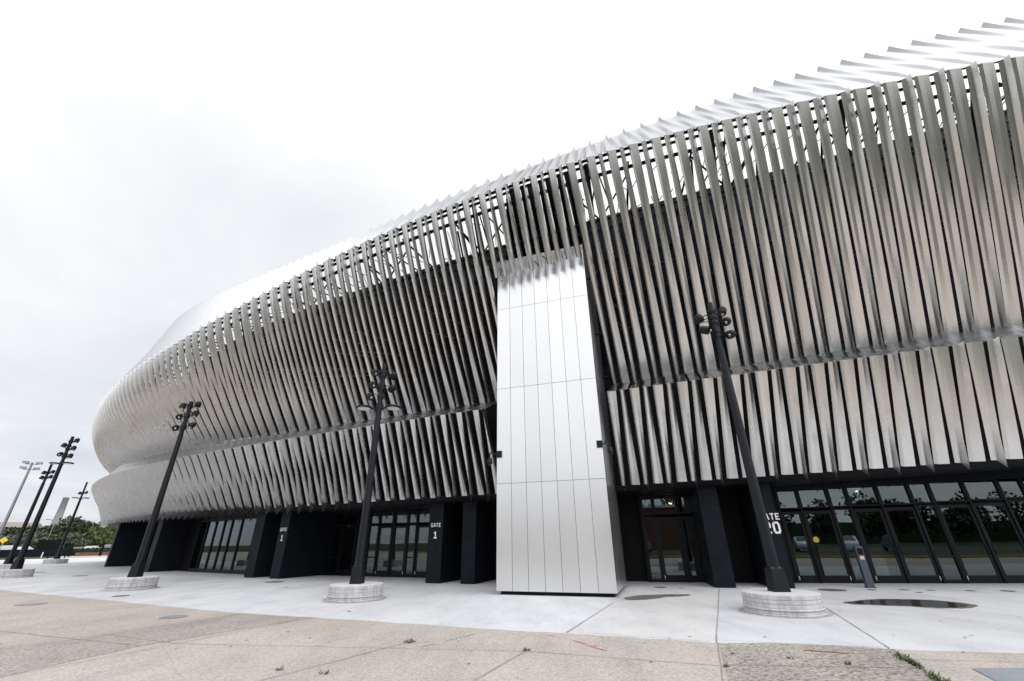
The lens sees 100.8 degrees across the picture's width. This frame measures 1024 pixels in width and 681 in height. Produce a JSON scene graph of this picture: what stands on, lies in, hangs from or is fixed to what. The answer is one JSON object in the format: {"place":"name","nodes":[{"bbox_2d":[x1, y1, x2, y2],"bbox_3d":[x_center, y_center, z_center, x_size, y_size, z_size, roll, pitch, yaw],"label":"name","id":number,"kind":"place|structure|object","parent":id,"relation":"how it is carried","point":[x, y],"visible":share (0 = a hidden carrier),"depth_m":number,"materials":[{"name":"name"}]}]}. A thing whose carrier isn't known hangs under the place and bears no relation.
{"place":"outdoors","nodes":[
{"label":"outdoors","id":0,"kind":"place"},
{"bbox_2d":[0,556,53,559],"bbox_3d":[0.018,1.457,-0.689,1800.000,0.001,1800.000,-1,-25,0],"label":"ground","id":1,"kind":"structure","parent":0,"point":[31,558],"depth_m":66.54,"materials":[{"name":"grey concrete"}]},
{"bbox_2d":[0,537,7,549],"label":"warning sign","id":2,"kind":"object","parent":1,"relation":"on","point":[3,540],"visible":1,"depth_m":60.03,"materials":[{"name":"yellow paint"}]},
{"bbox_2d":[0,545,18,549],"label":"parked car","id":3,"kind":"object","parent":1,"relation":"on","point":[6,547],"visible":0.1,"depth_m":76.14,"materials":[{"name":"white paint"}]},
{"bbox_2d":[0,533,23,546],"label":"shrub","id":4,"kind":"object","parent":1,"relation":"on","point":[7,541],"visible":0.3,"depth_m":84.29,"materials":[{"name":"green plant"}]},
{"bbox_2d":[0,526,49,543],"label":"broadleaf tree","id":5,"kind":"object","parent":1,"relation":"on","point":[14,531],"visible":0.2,"depth_m":90.44,"materials":[{"name":"green plant"}]},
{"bbox_2d":[0,529,58,548],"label":"shrub","id":6,"kind":"object","parent":1,"relation":"on","point":[34,540],"visible":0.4,"depth_m":85.27,"materials":[{"name":"green plant"}]},
{"bbox_2d":[12,524,61,548],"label":"broadleaf tree","id":7,"kind":"object","parent":1,"relation":"on","point":[52,531],"visible":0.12,"depth_m":93.51,"materials":[{"name":"green plant"}]},
{"bbox_2d":[0,497,98,545],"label":"power station","id":8,"kind":"object","parent":1,"relation":"on","point":[59,514],"visible":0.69,"depth_m":208.14,"materials":[{"name":"grey concrete"}]},
{"bbox_2d":[48,532,78,548],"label":"shrub","id":9,"kind":"object","parent":1,"relation":"on","point":[54,538],"visible":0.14,"depth_m":88.90,"materials":[{"name":"green plant"}]},
{"bbox_2d":[45,515,89,535],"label":"broadleaf tree","id":10,"kind":"object","parent":1,"relation":"on","point":[78,523],"visible":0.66,"depth_m":98.75,"materials":[{"name":"green plant"}]},
{"bbox_2d":[59,532,88,548],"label":"shrub","id":11,"kind":"object","parent":1,"relation":"on","point":[76,536],"visible":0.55,"depth_m":88.72,"materials":[{"name":"green plant"}]},
{"bbox_2d":[62,521,110,536],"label":"broadleaf tree","id":12,"kind":"object","parent":1,"relation":"on","point":[94,524],"visible":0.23,"depth_m":102.12,"materials":[{"name":"green plant"}]},
{"bbox_2d":[0,525,64,548],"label":"building","id":13,"kind":"structure","parent":0,"point":[17,527],"depth_m":137.91,"materials":[{"name":"grey"}]},
{"bbox_2d":[35,540,64,548],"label":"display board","id":14,"kind":"object","parent":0,"point":[48,544],"visible":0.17,"depth_m":77.55,"materials":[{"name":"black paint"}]},
{"bbox_2d":[60,555,107,557],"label":"path","id":15,"kind":"structure","parent":0,"point":[83,556],"depth_m":71.56,"materials":[{"name":"grey concrete"}]},
{"bbox_2d":[0,549,75,557],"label":"boundary wall","id":16,"kind":"structure","parent":15,"relation":"on","point":[29,553],"depth_m":74.77,"materials":[{"name":"black paint"}]},
{"bbox_2d":[67,543,74,556],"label":"black post","id":17,"kind":"object","parent":15,"relation":"on","point":[71,549],"visible":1,"depth_m":73.37,"materials":[{"name":"black metal"}]},
{"bbox_2d":[65,533,112,546],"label":"shrub","id":18,"kind":"object","parent":15,"relation":"on","point":[82,540],"visible":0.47,"depth_m":88.27,"materials":[{"name":"green plant"}]},
{"bbox_2d":[73,547,109,554],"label":"hedge","id":19,"kind":"object","parent":15,"relation":"on","point":[84,550],"visible":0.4,"depth_m":79.05,"materials":[{"name":"green plant"}]},
{"bbox_2d":[74,552,108,555],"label":"brick wall","id":20,"kind":"structure","parent":15,"relation":"on","point":[90,554],"depth_m":77.82,"materials":[{"name":"brown brick"}]},
{"bbox_2d":[98,542,105,555],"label":"black post","id":21,"kind":"object","parent":15,"relation":"on","point":[101,549],"visible":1,"depth_m":75.84,"materials":[{"name":"black metal"}]},
{"bbox_2d":[85,521,116,546],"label":"broadleaf tree","id":22,"kind":"object","parent":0,"point":[98,533],"visible":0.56,"depth_m":89.08,"materials":[{"name":"green plant"}]},
{"bbox_2d":[0,590,1023,680],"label":"tan paving","id":23,"kind":"structure","parent":0,"point":[257,654],"depth_m":6.71,"materials":[{"name":"beige concrete"}]},
{"bbox_2d":[14,602,47,605],"bbox_3d":[-14.809,8.116,13.060,0.770,0.001,0.760,-1,-25,0],"label":"utility plate","id":24,"kind":"object","parent":23,"relation":"on","point":[30,603],"visible":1,"depth_m":13.05,"materials":[{"name":"metal"}]},
{"bbox_2d":[0,614,312,676],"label":"coarse paving","id":25,"kind":"structure","parent":23,"relation":"on","point":[18,659],"depth_m":7.83,"materials":[{"name":"beige concrete"}]},
{"bbox_2d":[159,615,188,618],"bbox_3d":[-8.323,6.798,10.438,0.608,0.001,0.600,-1,-25,0],"label":"utility plate","id":26,"kind":"object","parent":23,"relation":"on","point":[172,616],"visible":1,"depth_m":10.44,"materials":[{"name":"metal"}]},
{"bbox_2d":[0,597,1008,680],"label":"paving joint","id":27,"kind":"object","parent":23,"relation":"on","point":[422,648],"visible":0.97,"depth_m":6.67,"materials":[{"name":"grey concrete"}]},
{"bbox_2d":[41,593,997,677],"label":"gum spots","id":28,"kind":"object","parent":23,"relation":"on","point":[506,607],"visible":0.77,"depth_m":7.57,"materials":[{"name":"grey"}]},
{"bbox_2d":[276,638,950,680],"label":"weeds","id":29,"kind":"object","parent":23,"relation":"on","point":[903,657],"visible":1,"depth_m":5.85,"materials":[{"name":"green plant"}]},
{"bbox_2d":[719,643,935,680],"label":"coarse paving","id":30,"kind":"structure","parent":23,"relation":"on","point":[749,662],"depth_m":5.91,"materials":[{"name":"beige concrete"}]},
{"bbox_2d":[972,668,1023,680],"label":"utility plate","id":31,"kind":"object","parent":23,"relation":"on","point":[1006,674],"visible":1,"depth_m":5.40,"materials":[{"name":"metal"}]},
{"bbox_2d":[0,557,1023,652],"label":"concrete plaza","id":32,"kind":"structure","parent":0,"point":[416,600],"depth_m":12.25,"materials":[{"name":"grey concrete"}]},
{"bbox_2d":[0,461,42,536],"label":"floodlight mast","id":33,"kind":"object","parent":32,"relation":"on","point":[16,496],"visible":1,"depth_m":39.58,"materials":[{"name":"silver metal"}]},
{"bbox_2d":[0,464,54,568],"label":"lamp post","id":34,"kind":"object","parent":32,"relation":"on","point":[8,561],"visible":0.78,"depth_m":33.67,"materials":[{"name":"metal"}]},
{"bbox_2d":[0,436,79,577],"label":"lamp post","id":35,"kind":"object","parent":32,"relation":"on","point":[15,570],"visible":1,"depth_m":25.79,"materials":[{"name":"metal"}]},
{"bbox_2d":[42,482,88,563],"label":"lamp post","id":36,"kind":"object","parent":32,"relation":"on","point":[56,559],"visible":0.99,"depth_m":45.01,"materials":[{"name":"metal"}]},
{"bbox_2d":[38,577,231,591],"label":"concrete slab","id":37,"kind":"structure","parent":32,"relation":"on","point":[84,583],"depth_m":20.68,"materials":[{"name":"grey concrete"}]},
{"bbox_2d":[104,401,200,590],"bbox_3d":[-15.672,6.588,19.098,1.698,7.961,1.698,-1,-25,0],"label":"lamp post","id":38,"kind":"object","parent":32,"relation":"on","point":[135,579],"visible":1,"depth_m":18.15,"materials":[{"name":"metal"}]},
{"bbox_2d":[322,596,386,602],"bbox_3d":[-4.976,8.157,13.379,1.978,0.001,1.989,-1,-25,0],"label":"grime ring","id":39,"kind":"object","parent":32,"relation":"on","point":[383,598],"visible":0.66,"depth_m":12.77,"materials":[{"name":"grey concrete"}]},
{"bbox_2d":[326,363,400,601],"bbox_3d":[-4.996,4.539,15.083,1.698,8.000,1.698,-1,-25,0],"label":"lamp post","id":40,"kind":"object","parent":32,"relation":"on","point":[357,588],"visible":1,"depth_m":14.11,"materials":[{"name":"metal"}]},
{"bbox_2d":[83,568,1018,647],"bbox_3d":[-11.551,10.812,18.843,54.933,0.001,11.199,-13,-28,25],"label":"paving joint","id":41,"kind":"object","parent":32,"relation":"on","point":[717,620],"visible":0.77,"depth_m":9.06,"materials":[{"name":"grey concrete"}]},
{"bbox_2d":[91,17,1023,596],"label":"arena","id":42,"kind":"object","parent":32,"relation":"on","point":[869,297],"visible":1,"depth_m":17.65,"materials":[{"name":"metal"}]},
{"bbox_2d":[188,521,207,571],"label":"window","id":43,"kind":"structure","parent":42,"relation":"in","point":[196,551],"depth_m":28.65,"materials":[{"name":"black glass"}]},
{"bbox_2d":[195,521,215,571],"bbox_3d":[-20.172,13.587,28.054,1.090,3.039,0.120,-16,-29,29],"label":"window","id":44,"kind":"structure","parent":42,"relation":"in","point":[211,525],"depth_m":28.08,"materials":[{"name":"black"}]},
{"bbox_2d":[204,520,224,572],"bbox_3d":[-19.240,13.320,27.513,1.014,3.040,0.120,-16,-29,29],"label":"window","id":45,"kind":"structure","parent":42,"relation":"in","point":[219,526],"depth_m":27.53,"materials":[{"name":"black"}]},
{"bbox_2d":[212,520,231,572],"bbox_3d":[-18.398,13.083,27.037,0.861,3.044,0.120,-15,-29,28],"label":"window","id":46,"kind":"structure","parent":42,"relation":"in","point":[218,560],"depth_m":27.05,"materials":[{"name":"black"}]},
{"bbox_2d":[220,519,241,572],"bbox_3d":[-17.517,12.839,26.555,1.090,3.053,0.120,-15,-29,28],"label":"window","id":47,"kind":"structure","parent":42,"relation":"in","point":[235,528],"depth_m":26.57,"materials":[{"name":"black"}]},
{"bbox_2d":[230,518,256,573],"bbox_3d":[-16.233,12.491,25.878,1.780,3.074,0.120,-15,-29,27],"label":"window","id":48,"kind":"structure","parent":42,"relation":"in","point":[244,542],"depth_m":25.94,"materials":[{"name":"black"}]},
{"bbox_2d":[327,526,341,574],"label":"window","id":49,"kind":"structure","parent":42,"relation":"in","point":[332,564],"depth_m":24.23,"materials":[{"name":"black glass"}]},
{"bbox_2d":[335,514,343,524],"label":"transom window","id":50,"kind":"structure","parent":42,"relation":"in","point":[339,518],"depth_m":24.91,"materials":[{"name":"black"}]},
{"bbox_2d":[336,526,356,574],"bbox_3d":[-9.284,11.797,23.842,1.058,2.438,0.126,-12,-28,23],"label":"door","id":51,"kind":"structure","parent":42,"relation":"in","point":[349,533],"depth_m":23.86,"materials":[{"name":"black glass"}]},
{"bbox_2d":[343,514,357,524],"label":"transom window","id":52,"kind":"structure","parent":42,"relation":"in","point":[351,519],"depth_m":24.56,"materials":[{"name":"black glass"}]},
{"bbox_2d":[353,526,368,565],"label":"door","id":53,"kind":"structure","parent":42,"relation":"in","point":[358,526],"depth_m":23.67,"materials":[{"name":"black metal"}]},
{"bbox_2d":[365,525,378,575],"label":"window","id":54,"kind":"structure","parent":42,"relation":"in","point":[373,530],"depth_m":23.20,"materials":[{"name":"black"}]},
{"bbox_2d":[370,512,379,523],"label":"transom window","id":55,"kind":"structure","parent":42,"relation":"in","point":[374,519],"depth_m":23.89,"materials":[{"name":"black glass"}]},
{"bbox_2d":[374,526,391,575],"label":"door","id":56,"kind":"structure","parent":42,"relation":"in","point":[385,532],"depth_m":22.88,"materials":[{"name":"black"}]},
{"bbox_2d":[380,511,394,523],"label":"transom window","id":57,"kind":"structure","parent":42,"relation":"in","point":[386,518],"depth_m":23.58,"materials":[{"name":"black"}]},
{"bbox_2d":[389,525,406,575],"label":"door","id":58,"kind":"structure","parent":42,"relation":"in","point":[399,532],"depth_m":22.53,"materials":[{"name":"black glass"}]},
{"bbox_2d":[394,511,407,523],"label":"transom window","id":59,"kind":"structure","parent":42,"relation":"in","point":[399,517],"depth_m":23.24,"materials":[{"name":"black"}]},
{"bbox_2d":[404,524,415,575],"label":"window","id":60,"kind":"structure","parent":42,"relation":"in","point":[409,558],"depth_m":22.27,"materials":[{"name":"black"}]},
{"bbox_2d":[408,510,416,523],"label":"transom window","id":61,"kind":"structure","parent":42,"relation":"in","point":[412,514],"depth_m":22.97,"materials":[{"name":"black"}]},
{"bbox_2d":[414,525,428,576],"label":"door","id":62,"kind":"structure","parent":42,"relation":"in","point":[422,530],"depth_m":22.03,"materials":[{"name":"black"}]},
{"bbox_2d":[418,510,429,522],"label":"transom window","id":63,"kind":"structure","parent":42,"relation":"in","point":[423,516],"depth_m":22.74,"materials":[{"name":"black"}]},
{"bbox_2d":[487,451,501,465],"bbox_3d":[-0.668,4.432,15.926,0.572,0.539,0.217,-7,-26,14],"label":"security camera","id":64,"kind":"object","parent":42,"relation":"attached to","point":[498,454],"visible":1,"depth_m":15.91,"materials":[{"name":"black paint"}]},
{"bbox_2d":[596,440,613,454],"bbox_3d":[3.250,3.742,14.802,0.569,0.539,0.217,-7,-26,14],"label":"security camera","id":65,"kind":"object","parent":42,"relation":"attached to","point":[599,443],"visible":1,"depth_m":14.86,"materials":[{"name":"black paint"}]},
{"bbox_2d":[641,498,653,514],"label":"transom window","id":66,"kind":"structure","parent":42,"relation":"in","point":[646,503],"depth_m":18.83,"materials":[{"name":"black"}]},
{"bbox_2d":[643,517,662,581],"bbox_3d":[6.018,8.886,18.138,0.459,2.490,0.120,-7,-26,13],"label":"window","id":67,"kind":"structure","parent":42,"relation":"in","point":[649,523],"depth_m":18.09,"materials":[{"name":"black"}]},
{"bbox_2d":[653,497,677,514],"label":"transom window","id":68,"kind":"structure","parent":42,"relation":"in","point":[662,505],"depth_m":18.67,"materials":[{"name":"black"}]},
{"bbox_2d":[655,517,688,581],"bbox_3d":[6.747,8.797,17.935,0.946,2.462,0.125,-7,-26,12],"label":"door","id":69,"kind":"structure","parent":42,"relation":"in","point":[668,528],"depth_m":17.93,"materials":[{"name":"black glass"}]},
{"bbox_2d":[676,496,692,513],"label":"transom window","id":70,"kind":"structure","parent":42,"relation":"in","point":[684,502],"depth_m":18.51,"materials":[{"name":"black glass"}]},
{"bbox_2d":[680,516,704,581],"bbox_3d":[7.722,8.678,17.728,0.946,2.480,0.125,-6,-26,12],"label":"door","id":71,"kind":"structure","parent":42,"relation":"in","point":[692,550],"depth_m":17.76,"materials":[{"name":"black glass"}]},
{"bbox_2d":[776,490,800,508],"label":"transom window","id":72,"kind":"structure","parent":42,"relation":"in","point":[787,499],"depth_m":17.78,"materials":[{"name":"black"}]},
{"bbox_2d":[781,511,820,582],"bbox_3d":[11.566,8.249,17.016,0.778,2.563,0.126,-5,-26,10],"label":"door","id":73,"kind":"structure","parent":42,"relation":"in","point":[806,568],"depth_m":17.00,"materials":[{"name":"black"}]},
{"bbox_2d":[797,489,830,507],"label":"transom window","id":74,"kind":"structure","parent":42,"relation":"in","point":[809,498],"depth_m":17.63,"materials":[{"name":"black"}]},
{"bbox_2d":[803,510,853,582],"bbox_3d":[12.539,8.154,16.862,1.083,2.583,0.126,-5,-26,9],"label":"door","id":75,"kind":"structure","parent":42,"relation":"in","point":[829,552],"depth_m":16.84,"materials":[{"name":"black"}]},
{"bbox_2d":[827,487,849,506],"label":"transom window","id":76,"kind":"structure","parent":42,"relation":"in","point":[838,498],"depth_m":17.49,"materials":[{"name":"black"}]},
{"bbox_2d":[833,508,874,582],"bbox_3d":[13.458,8.065,16.765,0.657,2.641,0.120,-5,-26,8],"label":"window","id":77,"kind":"structure","parent":42,"relation":"in","point":[844,516],"depth_m":16.87,"materials":[{"name":"black glass"}]},
{"bbox_2d":[845,486,880,505],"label":"transom window","id":78,"kind":"structure","parent":42,"relation":"in","point":[858,495],"depth_m":17.38,"materials":[{"name":"black"}]},
{"bbox_2d":[853,508,907,582],"bbox_3d":[14.376,7.986,16.598,1.098,2.620,0.126,-4,-26,8],"label":"door","id":79,"kind":"structure","parent":42,"relation":"in","point":[887,567],"depth_m":16.59,"materials":[{"name":"black"}]},
{"bbox_2d":[876,484,912,504],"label":"transom window","id":80,"kind":"structure","parent":42,"relation":"in","point":[897,494],"depth_m":17.23,"materials":[{"name":"black"}]},
{"bbox_2d":[884,507,942,582],"bbox_3d":[15.534,7.888,16.451,1.128,2.646,0.126,-4,-26,7],"label":"door","id":81,"kind":"structure","parent":42,"relation":"in","point":[915,551],"depth_m":16.44,"materials":[{"name":"black"}]},
{"bbox_2d":[907,483,933,503],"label":"transom window","id":82,"kind":"structure","parent":42,"relation":"in","point":[920,492],"depth_m":17.13,"materials":[{"name":"black"}]},
{"bbox_2d":[916,505,966,582],"bbox_3d":[16.503,7.807,16.380,0.702,2.712,0.120,-4,-25,7],"label":"window","id":83,"kind":"structure","parent":42,"relation":"in","point":[952,572],"depth_m":16.33,"materials":[{"name":"black"}]},
{"bbox_2d":[928,481,968,501],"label":"transom window","id":84,"kind":"structure","parent":42,"relation":"in","point":[942,491],"depth_m":17.04,"materials":[{"name":"black"}]},
{"bbox_2d":[937,504,1003,582],"bbox_3d":[17.510,7.731,16.236,1.219,2.704,0.126,-4,-25,6],"label":"door","id":85,"kind":"structure","parent":42,"relation":"in","point":[978,563],"depth_m":16.22,"materials":[{"name":"black"}]},
{"bbox_2d":[962,479,1003,499],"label":"transom window","id":86,"kind":"structure","parent":42,"relation":"in","point":[977,489],"depth_m":16.94,"materials":[{"name":"black"}]},
{"bbox_2d":[972,502,1023,582],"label":"door","id":87,"kind":"structure","parent":42,"relation":"in","point":[1007,544],"depth_m":16.19,"materials":[{"name":"black glass"}]},
{"bbox_2d":[996,478,1023,498],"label":"transom window","id":88,"kind":"structure","parent":42,"relation":"in","point":[1012,488],"depth_m":16.86,"materials":[{"name":"black"}]},
{"bbox_2d":[1007,500,1023,534],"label":"window","id":89,"kind":"structure","parent":42,"relation":"in","point":[1017,506],"depth_m":16.52,"materials":[{"name":"black glass"}]},
{"bbox_2d":[570,588,716,640],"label":"concrete slab","id":90,"kind":"structure","parent":32,"relation":"on","point":[689,617],"depth_m":9.55,"materials":[{"name":"grey concrete"}]},
{"bbox_2d":[625,594,689,599],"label":"puddle","id":91,"kind":"object","parent":32,"relation":"on","point":[638,597],"visible":1,"depth_m":13.09,"materials":[{"name":"grey liquid"}]},
{"bbox_2d":[717,589,879,646],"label":"concrete slab","id":92,"kind":"structure","parent":32,"relation":"on","point":[734,624],"depth_m":8.23,"materials":[{"name":"grey concrete"}]},
{"bbox_2d":[694,302,827,617],"bbox_3d":[6.452,2.637,11.936,1.738,8.500,1.738,-1,-25,0],"label":"lamp post","id":93,"kind":"object","parent":92,"relation":"on","point":[777,597],"visible":1,"depth_m":10.60,"materials":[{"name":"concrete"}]},
{"bbox_2d":[738,607,833,618],"bbox_3d":[6.483,6.478,10.121,1.995,0.001,1.985,-1,-25,0],"label":"grime ring","id":94,"kind":"object","parent":92,"relation":"on","point":[743,611],"visible":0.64,"depth_m":9.58,"materials":[{"name":"grey concrete"}]},
{"bbox_2d":[817,588,846,590],"bbox_3d":[10.736,8.369,14.234,0.851,0.001,0.840,-1,-25,0],"label":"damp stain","id":95,"kind":"object","parent":32,"relation":"on","point":[832,589],"visible":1,"depth_m":14.28,"materials":[{"name":"grey concrete"}]},
{"bbox_2d":[852,546,876,587],"bbox_3d":[12.447,8.000,15.007,0.300,1.300,0.200,-3,-25,5],"label":"access kiosk","id":96,"kind":"object","parent":32,"relation":"on","point":[863,567],"visible":1,"depth_m":14.96,"materials":[{"name":"grey metal"}]},
{"bbox_2d":[844,599,977,607],"bbox_3d":[10.513,7.001,11.333,2.890,0.001,1.850,-14,-28,26],"label":"puddle margin","id":97,"kind":"object","parent":32,"relation":"on","point":[971,605],"visible":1,"depth_m":10.86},
{"bbox_2d":[848,599,968,606],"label":"puddle","id":98,"kind":"object","parent":97,"relation":"on","point":[926,603],"visible":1,"depth_m":11.22,"materials":[{"name":"liquid"}]},
{"bbox_2d":[0,0,1023,544],"label":"sky","id":99,"kind":"structure","parent":0,"point":[159,159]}
]}

